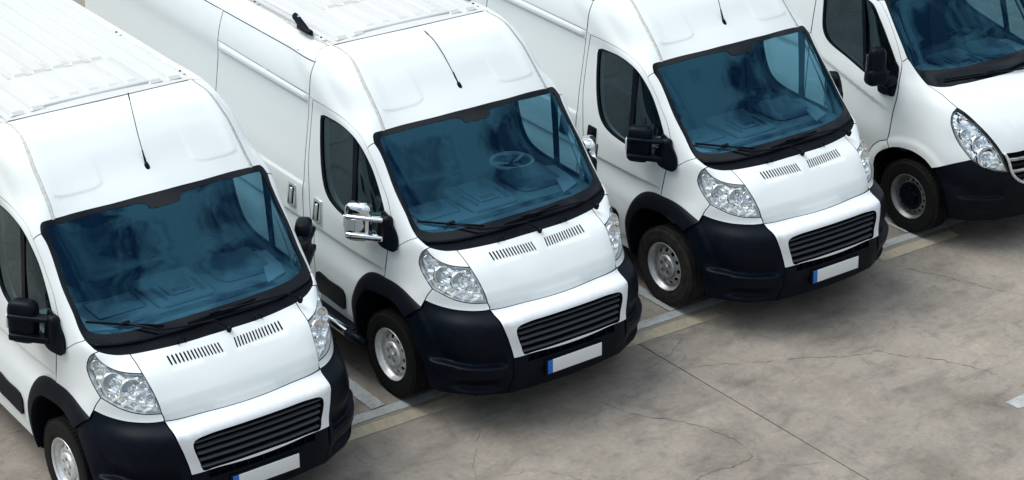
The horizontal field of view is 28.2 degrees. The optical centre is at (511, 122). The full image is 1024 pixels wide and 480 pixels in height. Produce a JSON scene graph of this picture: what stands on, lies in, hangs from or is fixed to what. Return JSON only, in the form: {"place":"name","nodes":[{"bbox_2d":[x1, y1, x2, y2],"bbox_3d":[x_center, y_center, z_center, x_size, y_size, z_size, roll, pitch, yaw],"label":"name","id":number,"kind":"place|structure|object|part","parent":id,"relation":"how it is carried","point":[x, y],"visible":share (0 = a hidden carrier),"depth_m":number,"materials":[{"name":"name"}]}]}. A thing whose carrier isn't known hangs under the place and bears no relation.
{"place":"outdoors","nodes":[
{"label":"outdoors","id":0,"kind":"place"},
{"bbox_2d":[0,0,1023,479],"bbox_3d":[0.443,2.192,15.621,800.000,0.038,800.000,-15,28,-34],"label":"ground","id":1,"kind":"structure","parent":0,"point":[908,366],"depth_m":15.78,"materials":[{"name":"grey concrete"}]},
{"bbox_2d":[0,0,353,479],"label":"white van","id":2,"kind":"object","parent":1,"relation":"on","point":[163,313],"visible":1,"depth_m":14.24,"materials":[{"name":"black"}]},
{"bbox_3d":[-3.372,1.341,14.170,0.182,1.618,1.231,-15,28,-35],"label":"front door","id":3,"kind":"part","parent":2,"relation":"part of","materials":[{"name":"white paint"}]},
{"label":"side door","id":4,"kind":"part","parent":2,"relation":"part of","materials":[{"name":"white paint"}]},
{"bbox_3d":[-1.864,0.931,15.251,0.182,1.618,1.231,-15,28,-35],"label":"front door","id":5,"kind":"part","parent":2,"relation":"part of","materials":[{"name":"white paint"}]},
{"bbox_2d":[85,0,641,397],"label":"white van","id":6,"kind":"object","parent":1,"relation":"on","point":[466,239],"visible":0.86,"depth_m":15.89,"materials":[{"name":"paint"}]},
{"bbox_3d":[-2.037,0.187,16.667,0.165,1.900,1.526,-15,28,-34],"label":"side door","id":7,"kind":"part","parent":6,"relation":"part of","materials":[{"name":"white paint"}]},
{"bbox_3d":[-1.223,0.742,15.744,0.182,1.618,1.231,-15,28,-34],"label":"front door","id":8,"kind":"part","parent":6,"relation":"part of","materials":[{"name":"white paint"}]},
{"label":"side door","id":9,"kind":"part","parent":6,"relation":"part of","materials":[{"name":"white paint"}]},
{"bbox_3d":[0.294,0.336,16.814,0.182,1.618,1.231,-15,28,-34],"label":"front door","id":10,"kind":"part","parent":6,"relation":"part of","materials":[{"name":"white paint"}]},
{"bbox_2d":[349,378,384,408],"bbox_3d":[-2.875,1.183,17.804,0.139,0.001,6.165,-15,28,-34],"label":"parking line","id":11,"kind":"object","parent":1,"relation":"on","point":[366,397],"visible":0.09,"depth_m":15.69,"materials":[{"name":"white paint"}]},
{"bbox_2d":[347,394,465,441],"bbox_3d":[-1.938,2.508,14.676,3.802,0.001,0.145,-14,27,-33],"label":"parking line","id":12,"kind":"object","parent":1,"relation":"on","point":[406,416],"visible":0.48,"depth_m":15.43,"materials":[{"name":"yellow paint"}]},
{"bbox_2d":[638,285,676,310],"bbox_3d":[-0.526,0.575,19.412,0.121,0.001,6.250,-15,28,-34],"label":"parking line","id":13,"kind":"object","parent":1,"relation":"on","point":[646,293],"visible":0.06,"depth_m":17.31,"materials":[{"name":"white paint"}]},
{"bbox_2d":[352,219,965,424],"bbox_3d":[1.138,1.655,16.918,11.604,0.001,0.117,-14,27,-33],"label":"parking line","id":14,"kind":"object","parent":1,"relation":"on","point":[395,406],"visible":0.22,"depth_m":16.95,"materials":[{"name":"white paint"}]},
{"bbox_2d":[627,310,720,346],"bbox_3d":[1.308,1.694,16.834,1.001,0.001,0.146,-14,27,-33],"label":"parking line","id":15,"kind":"object","parent":1,"relation":"on","point":[660,331],"visible":0.9,"depth_m":16.85,"materials":[{"name":"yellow paint"}]},
{"bbox_2d":[472,0,888,305],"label":"white van","id":16,"kind":"object","parent":1,"relation":"on","point":[730,167],"visible":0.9,"depth_m":17.18,"materials":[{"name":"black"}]},
{"bbox_3d":[0.186,-0.383,18.174,0.165,1.900,1.526,-15,27,-34],"label":"side door","id":17,"kind":"part","parent":16,"relation":"part of","materials":[{"name":"white paint"}]},
{"bbox_3d":[0.992,0.175,17.245,0.182,1.618,1.231,-15,27,-34],"label":"front door","id":18,"kind":"part","parent":16,"relation":"part of","materials":[{"name":"white paint"}]},
{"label":"side door","id":19,"kind":"part","parent":16,"relation":"part of","materials":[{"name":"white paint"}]},
{"bbox_3d":[2.509,-0.224,18.298,0.164,1.618,1.231,-15,27,-34],"label":"front door","id":20,"kind":"part","parent":16,"relation":"part of","materials":[{"name":"white paint"}]},
{"bbox_2d":[763,0,1023,232],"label":"white van","id":21,"kind":"object","parent":1,"relation":"on","point":[933,95],"visible":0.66,"depth_m":18.52,"materials":[{"name":"paint"}]},
{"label":"front door","id":22,"kind":"part","parent":21,"relation":"part of","materials":[{"name":"white paint"}]},
{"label":"front door","id":23,"kind":"part","parent":21,"relation":"part of","materials":[{"name":"white paint"}]},
{"bbox_2d":[885,217,907,232],"bbox_3d":[1.740,-0.015,20.970,0.110,0.001,6.320,-15,28,-34],"label":"parking line","id":24,"kind":"object","parent":1,"relation":"on","point":[889,221],"visible":0.02,"depth_m":18.79,"materials":[{"name":"white paint"}]},
{"bbox_2d":[879,230,958,260],"bbox_3d":[3.659,1.103,18.400,0.971,0.001,0.141,-14,27,-33],"label":"parking line","id":25,"kind":"object","parent":1,"relation":"on","point":[916,245],"visible":0.95,"depth_m":18.40,"materials":[{"name":"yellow paint"}]}
]}

